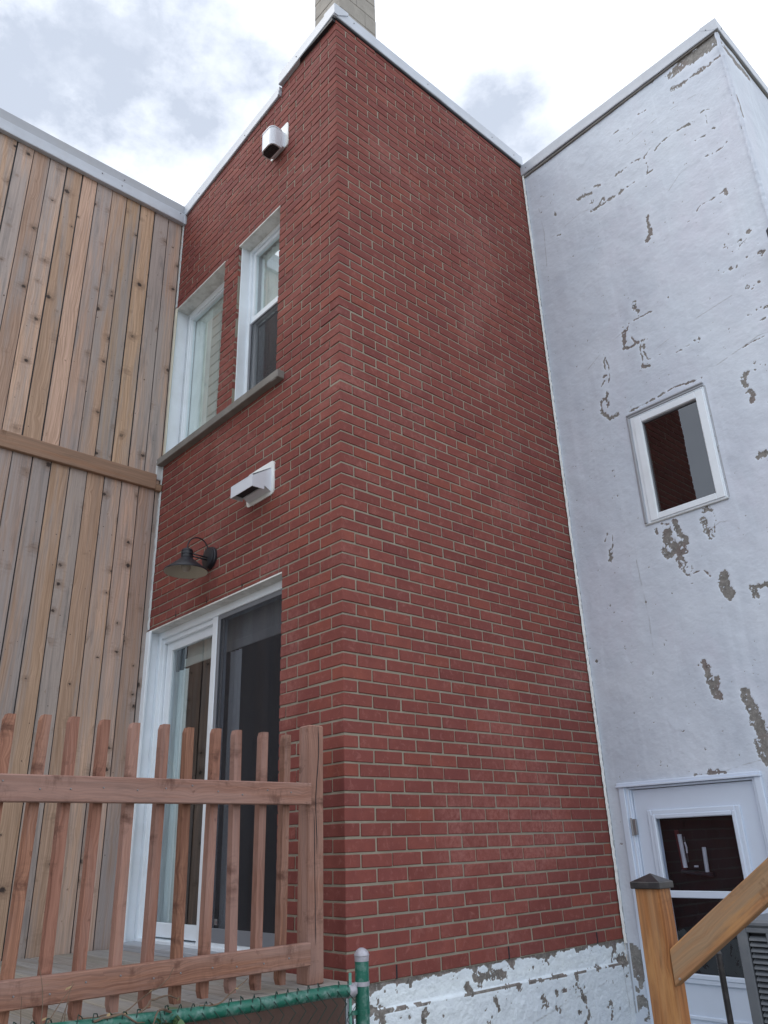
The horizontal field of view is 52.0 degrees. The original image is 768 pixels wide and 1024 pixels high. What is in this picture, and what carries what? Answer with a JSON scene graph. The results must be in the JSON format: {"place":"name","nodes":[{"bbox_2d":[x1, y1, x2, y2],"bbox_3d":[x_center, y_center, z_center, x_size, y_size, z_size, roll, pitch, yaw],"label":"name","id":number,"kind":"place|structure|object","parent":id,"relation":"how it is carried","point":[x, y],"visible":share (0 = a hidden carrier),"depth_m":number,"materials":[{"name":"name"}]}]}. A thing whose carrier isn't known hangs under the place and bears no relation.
{"place":"outdoors","nodes":[
{"label":"outdoors","id":0,"kind":"place"},
{"bbox_2d":[0,108,186,960],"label":"timber clad house","id":1,"kind":"structure","parent":0,"point":[90,247],"depth_m":5.79,"materials":[{"name":"brown wood"}]},
{"bbox_2d":[0,949,346,1023],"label":"deck","id":2,"kind":"structure","parent":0,"point":[28,967],"depth_m":3.23,"materials":[{"name":"wood"}]},
{"bbox_2d":[0,713,323,1023],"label":"wooden railing","id":3,"kind":"object","parent":2,"relation":"on","point":[116,978],"visible":1,"depth_m":3.08,"materials":[{"name":"red wood"}]},
{"bbox_2d":[123,0,636,1023],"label":"brick house","id":4,"kind":"structure","parent":0,"point":[385,592],"depth_m":5.05,"materials":[{"name":"red brick"}]},
{"bbox_2d":[163,537,216,578],"bbox_3d":[-1.284,0.277,5.197,0.322,0.260,0.284,18,-30,-39],"label":"wall lamp","id":5,"kind":"object","parent":4,"relation":"attached to","point":[186,565],"visible":1,"depth_m":5.21,"materials":[{"name":"black metal"}]},
{"bbox_2d":[163,282,224,454],"bbox_3d":[-1.458,-1.197,6.364,0.183,1.483,0.846,18,-30,-39],"label":"window frame","id":6,"kind":"structure","parent":4,"relation":"in","point":[179,391],"depth_m":6.66,"materials":[{"name":"white plastic"}]},
{"bbox_2d":[123,581,282,956],"bbox_3d":[-1.066,1.564,4.815,0.258,2.028,1.730,18,-30,-39],"label":"patio door","id":7,"kind":"structure","parent":4,"relation":"in","point":[160,656],"depth_m":5.17,"materials":[{"name":"white plastic"}]},
{"bbox_2d":[230,461,274,507],"bbox_3d":[-0.840,-0.192,4.990,0.150,0.236,0.311,18,-30,-39],"label":"vent hood","id":8,"kind":"object","parent":4,"relation":"attached to","point":[255,487],"visible":1,"depth_m":4.94,"materials":[{"name":"white plastic"}]},
{"bbox_2d":[234,223,279,400],"bbox_3d":[-0.850,-1.478,5.764,0.139,1.487,0.594,18,-30,-39],"label":"window frame","id":9,"kind":"structure","parent":4,"relation":"in","point":[249,319],"depth_m":5.94,"materials":[{"name":"white plastic"}]},
{"bbox_2d":[262,122,288,161],"bbox_3d":[-0.852,-2.859,6.039,0.139,0.280,0.229,18,-30,-39],"label":"vent hood","id":10,"kind":"object","parent":4,"relation":"attached to","point":[275,139],"visible":1,"depth_m":5.98,"materials":[{"name":"white plastic"}]},
{"bbox_2d":[0,0,767,205],"label":"sky","id":11,"kind":"structure","parent":0,"point":[157,92],"materials":[{"name":"white"}]},
{"bbox_2d":[520,18,767,1023],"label":"white house","id":12,"kind":"structure","parent":0,"point":[647,195],"depth_m":5.38,"materials":[{"name":"paint"}]},
{"bbox_2d":[626,382,728,525],"bbox_3d":[2.043,-0.369,5.374,0.216,0.920,0.624,18,-30,-39],"label":"window","id":13,"kind":"structure","parent":12,"relation":"in","point":[679,464],"depth_m":5.43,"materials":[{"name":"white plastic"}]},
{"bbox_2d":[615,771,767,1023],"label":"door","id":14,"kind":"structure","parent":12,"relation":"in","point":[705,839],"depth_m":4.63,"materials":[{"name":"white glass"}]},
{"label":"ground","id":15,"kind":"structure","parent":0,"visible":0},
{"bbox_2d":[13,948,369,1023],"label":"chain link fence","id":16,"kind":"object","parent":15,"relation":"on","point":[358,989],"visible":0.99,"depth_m":2.92,"materials":[{"name":"green metal"}]},
{"bbox_2d":[20,959,247,1023],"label":"vine","id":17,"kind":"object","parent":16,"relation":"attached to","point":[175,1020],"visible":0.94,"depth_m":2.62,"materials":[{"name":"brown plant"}]},
{"bbox_2d":[630,858,767,1023],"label":"stair railing","id":18,"kind":"object","parent":15,"relation":"on","point":[673,963],"visible":1,"depth_m":2.32,"materials":[{"name":"orange wood"}]},
{"bbox_2d":[716,951,733,1023],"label":"pole","id":19,"kind":"object","parent":15,"relation":"on","point":[724,988],"visible":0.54,"depth_m":3.12,"materials":[{"name":"black metal"}]},
{"bbox_2d":[737,913,767,1023],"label":"air conditioner","id":20,"kind":"object","parent":15,"relation":"on","point":[752,937],"visible":0.77,"depth_m":3.34,"materials":[{"name":"grey paint"}]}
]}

